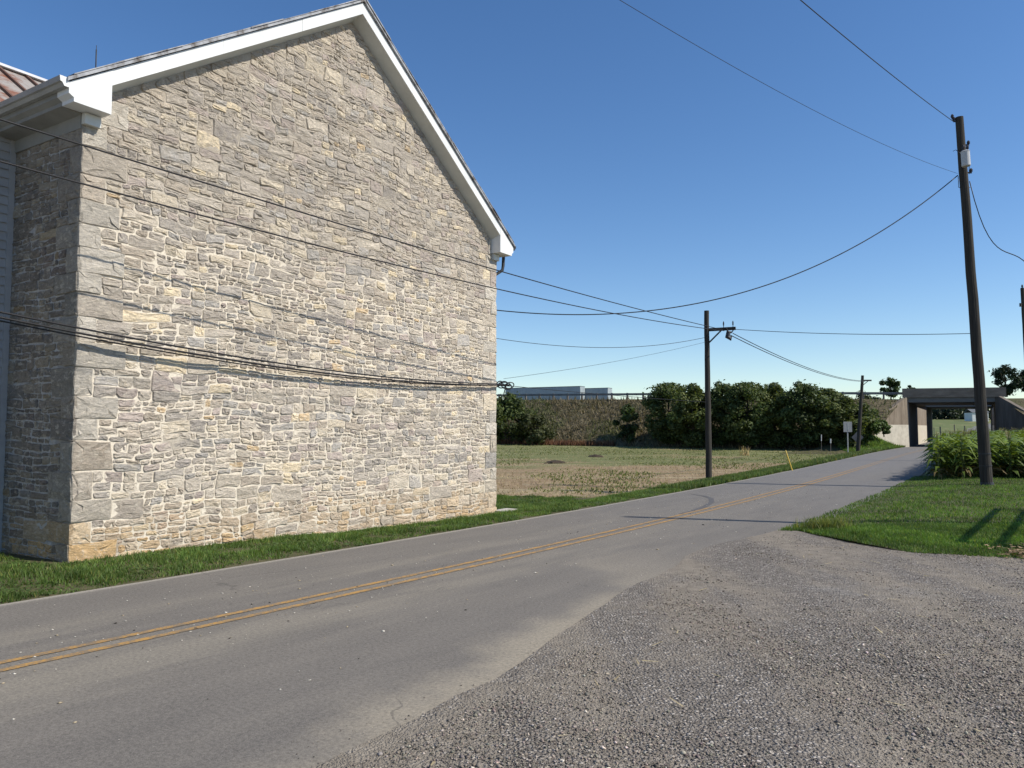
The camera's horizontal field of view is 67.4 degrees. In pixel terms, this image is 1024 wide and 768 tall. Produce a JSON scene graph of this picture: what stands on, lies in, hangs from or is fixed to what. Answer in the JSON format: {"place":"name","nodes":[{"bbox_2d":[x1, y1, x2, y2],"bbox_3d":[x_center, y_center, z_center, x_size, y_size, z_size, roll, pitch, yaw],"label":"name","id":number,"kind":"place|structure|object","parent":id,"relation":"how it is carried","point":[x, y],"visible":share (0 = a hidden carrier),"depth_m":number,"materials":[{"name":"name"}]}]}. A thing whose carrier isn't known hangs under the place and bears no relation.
{"place":"outdoors","nodes":[
{"label":"outdoors","id":0,"kind":"place"},
{"bbox_2d":[0,424,990,767],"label":"road","id":1,"kind":"structure","parent":0,"point":[452,614],"depth_m":7.66,"materials":[{"name":"grey asphalt"}]},
{"bbox_2d":[0,488,866,739],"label":"road debris","id":2,"kind":"object","parent":1,"relation":"on","point":[383,589],"visible":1,"depth_m":9.48,"materials":[{"name":"gravel"}]},
{"bbox_2d":[789,514,865,529],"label":"grass tuft","id":3,"kind":"object","parent":1,"relation":"on","point":[823,523],"visible":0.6,"depth_m":14.98,"materials":[{"name":"green plant"}]},
{"bbox_2d":[0,0,1023,419],"label":"sky","id":4,"kind":"structure","parent":0,"point":[623,161],"materials":[{"name":"blue"}]},
{"bbox_2d":[291,530,1023,767],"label":"gravel drive","id":5,"kind":"structure","parent":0,"point":[606,625],"depth_m":6.21,"materials":[{"name":"grey gravel"}]},
{"bbox_2d":[507,399,898,449],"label":"embankment","id":6,"kind":"structure","parent":0,"point":[869,403],"depth_m":87.67,"materials":[{"name":"plant"}]},
{"bbox_2d":[496,391,538,443],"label":"bush","id":7,"kind":"object","parent":6,"relation":"on","point":[508,409],"visible":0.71,"depth_m":88.17,"materials":[{"name":"green plant"}]},
{"bbox_2d":[512,409,557,444],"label":"bush","id":8,"kind":"object","parent":6,"relation":"on","point":[531,420],"visible":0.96,"depth_m":86.50,"materials":[{"name":"green plant"}]},
{"bbox_2d":[612,403,640,442],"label":"bush","id":9,"kind":"object","parent":6,"relation":"on","point":[628,430],"visible":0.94,"depth_m":82.92,"materials":[{"name":"green plant"}]},
{"bbox_2d":[501,395,885,449],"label":"slope scrub","id":10,"kind":"object","parent":6,"relation":"on","point":[582,411],"visible":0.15,"depth_m":88.91,"materials":[{"name":"plant"}]},
{"bbox_2d":[520,395,901,445],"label":"slope scrub","id":11,"kind":"object","parent":6,"relation":"on","point":[552,413],"visible":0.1,"depth_m":87.71,"materials":[{"name":"plant"}]},
{"bbox_2d":[881,425,892,436],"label":"shrub","id":12,"kind":"object","parent":6,"relation":"on","point":[887,431],"visible":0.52,"depth_m":74.91,"materials":[{"name":"green plant"}]},
{"bbox_2d":[431,547,1021,765],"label":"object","id":13,"kind":"object","parent":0,"point":[433,762],"visible":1,"depth_m":6.49,"materials":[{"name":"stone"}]},
{"bbox_2d":[496,420,990,547],"bbox_3d":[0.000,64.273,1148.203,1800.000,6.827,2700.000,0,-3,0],"label":"ground","id":14,"kind":"structure","parent":0,"point":[587,460],"depth_m":48.73,"materials":[{"name":"beige soil"}]},
{"bbox_2d":[0,62,46,551],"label":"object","id":15,"kind":"structure","parent":14,"relation":"on","point":[14,81],"depth_m":12.75,"materials":[{"name":"grey stone"}]},
{"bbox_2d":[0,0,515,562],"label":"stone barn","id":16,"kind":"structure","parent":14,"relation":"on","point":[116,448],"depth_m":14.32,"materials":[{"name":"stone"}]},
{"bbox_2d":[0,320,479,385],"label":"wall cable","id":17,"kind":"object","parent":16,"relation":"attached to","point":[208,358],"depth_m":13.18,"materials":[{"name":"black rubber"}]},
{"bbox_2d":[0,316,502,385],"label":"wall cable","id":18,"kind":"object","parent":16,"relation":"attached to","point":[65,330],"depth_m":13.35,"materials":[{"name":"black rubber"}]},
{"bbox_2d":[0,311,503,383],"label":"wall cable","id":19,"kind":"object","parent":16,"relation":"attached to","point":[41,320],"depth_m":13.30,"materials":[{"name":"black rubber"}]},
{"bbox_2d":[497,381,513,398],"bbox_3d":[-0.321,0.168,21.424,0.778,0.525,0.131,0,-3,0],"label":"cable coil","id":20,"kind":"object","parent":16,"relation":"hanging from","point":[506,385],"visible":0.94,"depth_m":21.41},
{"bbox_2d":[0,447,902,603],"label":"grass verge","id":21,"kind":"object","parent":14,"relation":"on","point":[85,587],"depth_m":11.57,"materials":[{"name":"plant"}]},
{"bbox_2d":[495,508,515,512],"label":"stone slab","id":22,"kind":"structure","parent":21,"relation":"on","point":[505,509],"depth_m":21.42,"materials":[{"name":"white stone"}]},
{"bbox_2d":[704,310,735,477],"bbox_3d":[8.144,0.563,30.031,1.242,6.984,0.264,-2,-4,30],"label":"utility pole","id":23,"kind":"object","parent":21,"relation":"on","point":[708,439],"visible":0.97,"depth_m":30.18,"materials":[{"name":"brown wood"}]},
{"bbox_2d":[0,118,722,329],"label":"overhead wire","id":24,"kind":"object","parent":23,"relation":"attached to","point":[26,127],"visible":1,"depth_m":13.13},
{"bbox_2d":[0,160,723,330],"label":"overhead wire","id":25,"kind":"object","parent":23,"relation":"attached to","point":[15,165],"visible":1,"depth_m":12.99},
{"bbox_2d":[496,337,704,347],"bbox_3d":[3.212,-1.601,26.172,12.258,0.984,0.018,3,-4,-44],"label":"overhead wire","id":26,"kind":"object","parent":23,"relation":"attached to","point":[597,347],"visible":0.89,"depth_m":25.93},
{"bbox_2d":[504,342,703,378],"bbox_3d":[3.707,-0.903,26.012,0.010,2.027,11.887,-3,-4,41],"label":"overhead wire","id":27,"kind":"object","parent":23,"relation":"attached to","point":[598,364],"visible":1,"depth_m":24.94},
{"bbox_2d":[514,386,700,401],"bbox_3d":[3.723,0.374,25.871,0.018,0.191,11.741,-3,-4,42],"label":"overhead wire","id":28,"kind":"object","parent":23,"relation":"attached to","point":[602,394],"visible":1,"depth_m":24.98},
{"bbox_2d":[730,335,864,381],"bbox_3d":[18.786,-0.878,46.581,0.032,0.573,39.149,-2,-4,32],"label":"overhead wire","id":29,"kind":"object","parent":23,"relation":"attached to","point":[790,362],"visible":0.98,"depth_m":38.30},
{"bbox_2d":[736,329,969,334],"bbox_3d":[11.957,-1.914,27.819,7.953,0.729,0.022,-2,-4,33],"label":"overhead wire","id":30,"kind":"object","parent":23,"relation":"attached to","point":[861,334],"visible":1,"depth_m":27.24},
{"bbox_2d":[639,463,808,490],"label":"verge grass","id":31,"kind":"structure","parent":21,"relation":"on","point":[715,480],"depth_m":29.47,"materials":[{"name":"green plant"}]},
{"bbox_2d":[771,445,904,466],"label":"verge grass","id":32,"kind":"structure","parent":21,"relation":"on","point":[819,460],"depth_m":50.28,"materials":[{"name":"green plant"}]},
{"bbox_2d":[856,375,871,450],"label":"utility pole","id":33,"kind":"object","parent":21,"relation":"on","point":[858,442],"visible":0.95,"depth_m":62.98,"materials":[{"name":"brown wood"}]},
{"bbox_2d":[733,333,860,380],"bbox_3d":[18.998,-0.911,46.606,0.032,0.607,39.204,-2,-4,32],"label":"overhead wire","id":34,"kind":"object","parent":33,"relation":"attached to","point":[787,359],"visible":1,"depth_m":37.22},
{"bbox_2d":[544,460,564,463],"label":"dirt mound","id":35,"kind":"object","parent":14,"relation":"on","point":[554,462],"visible":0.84,"depth_m":51.69,"materials":[{"name":"soil"}]},
{"bbox_2d":[496,438,615,445],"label":"reddish weeds","id":36,"kind":"object","parent":14,"relation":"on","point":[580,443],"visible":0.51,"depth_m":84.89,"materials":[{"name":"plant"}]},
{"bbox_2d":[637,382,693,444],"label":"dense tree","id":37,"kind":"object","parent":14,"relation":"on","point":[662,392],"visible":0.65,"depth_m":79.86,"materials":[{"name":"green plant"}]},
{"bbox_2d":[496,445,839,497],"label":"stubble","id":38,"kind":"object","parent":14,"relation":"on","point":[525,481],"visible":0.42,"depth_m":41.83,"materials":[{"name":"beige plant"}]},
{"bbox_2d":[496,444,845,493],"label":"field regrowth","id":39,"kind":"object","parent":14,"relation":"on","point":[637,474],"visible":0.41,"depth_m":49.74,"materials":[{"name":"green plant"}]},
{"bbox_2d":[665,383,724,447],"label":"dense tree","id":40,"kind":"object","parent":14,"relation":"on","point":[695,421],"visible":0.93,"depth_m":77.08,"materials":[{"name":"green plant"}]},
{"bbox_2d":[697,379,750,445],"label":"dense tree","id":41,"kind":"object","parent":14,"relation":"on","point":[719,437],"visible":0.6,"depth_m":76.94,"materials":[{"name":"green plant"}]},
{"bbox_2d":[739,446,748,455],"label":"stubble","id":42,"kind":"object","parent":14,"relation":"on","point":[745,453],"visible":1,"depth_m":58.63,"materials":[{"name":"beige plant"}]},
{"bbox_2d":[718,381,777,448],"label":"dense tree","id":43,"kind":"object","parent":14,"relation":"on","point":[746,435],"visible":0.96,"depth_m":74.71,"materials":[{"name":"green plant"}]},
{"bbox_2d":[749,382,796,446],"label":"dense tree","id":44,"kind":"object","parent":14,"relation":"on","point":[776,438],"visible":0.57,"depth_m":74.62,"materials":[{"name":"green plant"}]},
{"bbox_2d":[843,422,851,451],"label":"road sign","id":45,"kind":"object","parent":14,"relation":"on","point":[847,427],"visible":0.88,"depth_m":66.36,"materials":[{"name":"grey metal"}]},
{"bbox_2d":[917,407,926,443],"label":"retaining wall","id":46,"kind":"structure","parent":14,"relation":"on","point":[922,424],"depth_m":97.59,"materials":[{"name":"concrete"}]},
{"bbox_2d":[875,387,1023,446],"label":"highway overpass","id":47,"kind":"object","parent":14,"relation":"on","point":[902,419],"visible":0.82,"depth_m":78.98,"materials":[{"name":"concrete"}]},
{"bbox_2d":[920,405,992,441],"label":"highway overpass","id":48,"kind":"object","parent":14,"relation":"on","point":[928,408],"visible":0.4,"depth_m":110.93,"materials":[{"name":"concrete"}]},
{"bbox_2d":[932,420,990,439],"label":"pasture","id":49,"kind":"structure","parent":14,"relation":"on","point":[936,424],"depth_m":198.49,"materials":[{"name":"green plant"}]},
{"bbox_2d":[924,405,990,419],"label":"woods","id":50,"kind":"object","parent":49,"relation":"on","point":[947,414],"visible":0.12,"depth_m":256.41,"materials":[{"name":"green plant"}]},
{"bbox_2d":[963,409,988,420],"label":"farm shed","id":51,"kind":"structure","parent":49,"relation":"on","point":[969,415],"depth_m":229.23,"materials":[{"name":"white metal"}]},
{"bbox_2d":[992,408,993,431],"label":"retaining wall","id":52,"kind":"structure","parent":14,"relation":"on","point":[993,419],"depth_m":94.53,"materials":[{"name":"concrete"}]},
{"bbox_2d":[781,442,866,453],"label":"grass bank","id":53,"kind":"structure","parent":0,"point":[835,449],"depth_m":70.80,"materials":[{"name":"plant"}]},
{"bbox_2d":[774,379,836,448],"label":"dense tree","id":54,"kind":"object","parent":53,"relation":"on","point":[801,395],"visible":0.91,"depth_m":72.73,"materials":[{"name":"green plant"}]},
{"bbox_2d":[800,387,857,446],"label":"dense tree","id":55,"kind":"object","parent":53,"relation":"on","point":[829,392],"visible":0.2,"depth_m":73.05,"materials":[{"name":"green plant"}]},
{"bbox_2d":[817,395,881,447],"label":"dense tree","id":56,"kind":"object","parent":53,"relation":"on","point":[839,412],"visible":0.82,"depth_m":71.47,"materials":[{"name":"green plant"}]},
{"bbox_2d":[846,405,887,443],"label":"shrub","id":57,"kind":"object","parent":53,"relation":"on","point":[877,425],"visible":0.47,"depth_m":72.21,"materials":[{"name":"green plant"}]},
{"bbox_2d":[834,435,903,451],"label":"bank grass","id":58,"kind":"structure","parent":53,"relation":"on","point":[879,443],"depth_m":72.56,"materials":[{"name":"green plant"}]},
{"bbox_2d":[778,467,1023,558],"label":"lawn","id":59,"kind":"structure","parent":0,"point":[897,499],"depth_m":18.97,"materials":[{"name":"plant"}]},
{"bbox_2d":[921,434,947,477],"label":"corn plant","id":60,"kind":"object","parent":59,"relation":"on","point":[935,458],"visible":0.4,"depth_m":29.63,"materials":[{"name":"green plant"}]},
{"bbox_2d":[916,435,954,476],"bbox_3d":[16.021,2.692,28.854,1.510,1.852,0.842,0,-3,-6],"label":"corn plant","id":61,"kind":"object","parent":59,"relation":"on","point":[929,460],"visible":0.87,"depth_m":28.93,"materials":[{"name":"green plant"}]},
{"bbox_2d":[921,437,951,478],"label":"corn plant","id":62,"kind":"object","parent":59,"relation":"on","point":[939,462],"visible":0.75,"depth_m":29.06,"materials":[{"name":"green plant"}]},
{"bbox_2d":[921,433,952,479],"bbox_3d":[15.913,2.730,28.782,1.567,1.764,0.884,3,-4,-42],"label":"corn plant","id":63,"kind":"object","parent":59,"relation":"on","point":[939,457],"visible":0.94,"depth_m":28.72,"materials":[{"name":"green plant"}]},
{"bbox_2d":[919,434,956,475],"bbox_3d":[16.737,2.781,30.037,1.604,1.805,0.904,0,-3,-2],"label":"corn plant","id":64,"kind":"object","parent":59,"relation":"on","point":[940,448],"visible":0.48,"depth_m":30.01,"materials":[{"name":"green plant"}]},
{"bbox_2d":[919,433,956,476],"bbox_3d":[16.307,2.743,29.501,0.829,1.826,1.488,1,-3,-12],"label":"corn plant","id":65,"kind":"object","parent":59,"relation":"on","point":[939,454],"visible":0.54,"depth_m":29.60,"materials":[{"name":"green plant"}]},
{"bbox_2d":[923,445,955,477],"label":"corn plant","id":66,"kind":"object","parent":59,"relation":"on","point":[934,456],"visible":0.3,"depth_m":29.79,"materials":[{"name":"green plant"}]},
{"bbox_2d":[926,441,954,473],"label":"corn plant","id":67,"kind":"object","parent":59,"relation":"on","point":[944,455],"visible":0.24,"depth_m":29.91,"materials":[{"name":"green plant"}]},
{"bbox_2d":[927,443,955,477],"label":"corn plant","id":68,"kind":"object","parent":59,"relation":"on","point":[949,459],"visible":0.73,"depth_m":29.08,"materials":[{"name":"green plant"}]},
{"bbox_2d":[943,432,978,475],"bbox_3d":[17.364,2.694,29.661,1.506,1.848,0.840,-2,-4,28],"label":"corn plant","id":69,"kind":"object","parent":59,"relation":"on","point":[960,451],"visible":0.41,"depth_m":29.62,"materials":[{"name":"green plant"}]},
{"bbox_2d":[945,434,977,477],"bbox_3d":[16.770,2.697,28.782,1.423,1.734,0.892,1,-3,-16],"label":"corn plant","id":70,"kind":"object","parent":59,"relation":"on","point":[954,449],"visible":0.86,"depth_m":28.62,"materials":[{"name":"green plant"}]},
{"bbox_2d":[950,439,974,476],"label":"corn plant","id":71,"kind":"object","parent":59,"relation":"on","point":[961,459],"visible":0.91,"depth_m":28.69,"materials":[{"name":"green plant"}]},
{"bbox_2d":[947,436,977,476],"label":"corn plant","id":72,"kind":"object","parent":59,"relation":"on","point":[967,440],"visible":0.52,"depth_m":28.93,"materials":[{"name":"green plant"}]},
{"bbox_2d":[948,442,977,474],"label":"corn plant","id":73,"kind":"object","parent":59,"relation":"on","point":[966,456],"visible":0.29,"depth_m":29.28,"materials":[{"name":"green plant"}]},
{"bbox_2d":[949,441,978,476],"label":"corn plant","id":74,"kind":"object","parent":59,"relation":"on","point":[964,457],"visible":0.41,"depth_m":29.30,"materials":[{"name":"green plant"}]},
{"bbox_2d":[950,434,978,477],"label":"corn plant","id":75,"kind":"object","parent":59,"relation":"on","point":[970,441],"visible":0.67,"depth_m":28.84,"materials":[{"name":"green plant"}]},
{"bbox_2d":[953,433,977,474],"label":"corn plant","id":76,"kind":"object","parent":59,"relation":"on","point":[968,460],"visible":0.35,"depth_m":29.64,"materials":[{"name":"green plant"}]},
{"bbox_2d":[950,114,993,485],"bbox_3d":[15.401,-2.757,25.647,0.875,12.848,0.567,1,-3,-18],"label":"utility pole","id":77,"kind":"object","parent":59,"relation":"on","point":[981,414],"visible":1,"depth_m":25.56,"materials":[{"name":"brown wood"}]},
{"bbox_2d":[497,175,957,314],"bbox_3d":[6.759,-4.577,24.078,17.016,5.190,0.033,1,-3,-12],"label":"overhead wire","id":78,"kind":"object","parent":77,"relation":"attached to","point":[744,291],"visible":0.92,"depth_m":24.08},
{"bbox_2d":[620,0,957,173],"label":"overhead wire","id":79,"kind":"object","parent":77,"relation":"attached to","point":[765,84],"visible":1,"depth_m":15.82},
{"bbox_2d":[800,0,952,120],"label":"overhead wire","id":80,"kind":"object","parent":77,"relation":"attached to","point":[869,56],"visible":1,"depth_m":18.96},
{"bbox_2d":[969,181,1023,260],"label":"overhead wire","id":81,"kind":"object","parent":77,"relation":"attached to","point":[984,227],"visible":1,"depth_m":25.96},
{"bbox_2d":[965,434,1003,471],"bbox_3d":[17.793,2.639,29.018,1.516,1.860,0.845,0,-3,3],"label":"corn plant","id":82,"kind":"object","parent":59,"relation":"on","point":[977,449],"visible":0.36,"depth_m":28.91,"materials":[{"name":"green plant"}]},
{"bbox_2d":[965,438,1003,473],"bbox_3d":[17.941,2.741,29.085,1.515,1.665,1.198,-1,-4,22],"label":"corn plant","id":83,"kind":"object","parent":59,"relation":"on","point":[994,453],"visible":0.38,"depth_m":28.95,"materials":[{"name":"green plant"}]},
{"bbox_2d":[948,427,1023,467],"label":"corn crop","id":84,"kind":"object","parent":59,"relation":"on","point":[1001,432],"visible":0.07,"depth_m":40.51,"materials":[{"name":"green plant"}]},
{"bbox_2d":[968,442,1008,470],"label":"corn plant","id":85,"kind":"object","parent":59,"relation":"on","point":[995,454],"visible":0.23,"depth_m":29.18,"materials":[{"name":"green plant"}]},
{"bbox_2d":[976,445,1004,474],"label":"corn plant","id":86,"kind":"object","parent":59,"relation":"on","point":[992,459],"visible":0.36,"depth_m":28.76,"materials":[{"name":"green plant"}]},
{"bbox_2d":[965,540,1023,557],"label":"leaf litter","id":87,"kind":"object","parent":59,"relation":"on","point":[1014,551],"visible":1,"depth_m":12.00,"materials":[{"name":"plant"}]},
{"bbox_2d":[992,431,1023,477],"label":"corn plant","id":88,"kind":"object","parent":59,"relation":"on","point":[1008,452],"visible":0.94,"depth_m":28.75,"materials":[{"name":"green plant"}]},
{"bbox_2d":[992,437,1023,475],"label":"corn plant","id":89,"kind":"object","parent":59,"relation":"on","point":[1008,450],"visible":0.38,"depth_m":29.60,"materials":[{"name":"green plant"}]},
{"bbox_2d":[993,434,1023,476],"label":"corn plant","id":90,"kind":"object","parent":59,"relation":"on","point":[1012,460],"visible":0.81,"depth_m":28.84,"materials":[{"name":"green plant"}]},
{"bbox_2d":[995,436,1023,476],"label":"corn plant","id":91,"kind":"object","parent":59,"relation":"on","point":[1011,458],"visible":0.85,"depth_m":28.98,"materials":[{"name":"green plant"}]},
{"bbox_2d":[996,436,1023,476],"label":"corn plant","id":92,"kind":"object","parent":59,"relation":"on","point":[1010,453],"visible":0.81,"depth_m":29.05,"materials":[{"name":"green plant"}]},
{"bbox_2d":[996,435,1023,470],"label":"corn plant","id":93,"kind":"object","parent":59,"relation":"on","point":[1012,451],"visible":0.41,"depth_m":29.27,"materials":[{"name":"green plant"}]},
{"bbox_2d":[998,437,1023,471],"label":"corn plant","id":94,"kind":"object","parent":59,"relation":"on","point":[1013,452],"visible":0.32,"depth_m":29.49,"materials":[{"name":"green plant"}]},
{"bbox_2d":[1019,285,1023,348],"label":"utility pole","id":95,"kind":"object","parent":59,"relation":"on","point":[1021,304],"visible":1,"depth_m":45.27,"materials":[{"name":"brown wood"}]},
{"bbox_2d":[987,364,1022,396],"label":"tree","id":96,"kind":"object","parent":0,"point":[1001,372],"visible":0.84,"depth_m":139.48,"materials":[{"name":"green plant"}]},
{"bbox_2d":[1007,398,1023,413],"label":"embankment","id":97,"kind":"structure","parent":0,"point":[1019,401],"depth_m":76.68,"materials":[{"name":"green plant"}]},
{"bbox_2d":[1012,370,1023,391],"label":"tree","id":98,"kind":"object","parent":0,"point":[1021,374],"visible":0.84,"depth_m":138.34,"materials":[{"name":"green plant"}]},
{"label":"far carriageway","id":99,"kind":"structure","parent":0,"visible":0},
{"bbox_2d":[506,386,584,399],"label":"semi trailer","id":100,"kind":"object","parent":99,"relation":"on","point":[563,389],"visible":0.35,"depth_m":168.14,"materials":[{"name":"metal"}]},
{"bbox_2d":[585,388,611,398],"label":"box trailer","id":101,"kind":"object","parent":99,"relation":"on","point":[597,390],"visible":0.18,"depth_m":166.00,"materials":[{"name":"metal"}]},
{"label":"highway","id":102,"kind":"structure","parent":0,"visible":0},
{"bbox_2d":[496,392,901,399],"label":"guardrail","id":103,"kind":"object","parent":102,"relation":"on","point":[567,395],"visible":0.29,"depth_m":93.67,"materials":[{"name":"grey metal"}]},
{"bbox_2d":[856,390,879,398],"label":"shrub","id":104,"kind":"object","parent":102,"relation":"on","point":[866,396],"visible":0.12,"depth_m":83.35,"materials":[{"name":"green plant"}]},
{"bbox_2d":[879,377,900,398],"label":"tree","id":105,"kind":"object","parent":102,"relation":"on","point":[893,384],"visible":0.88,"depth_m":81.77,"materials":[{"name":"green plant"}]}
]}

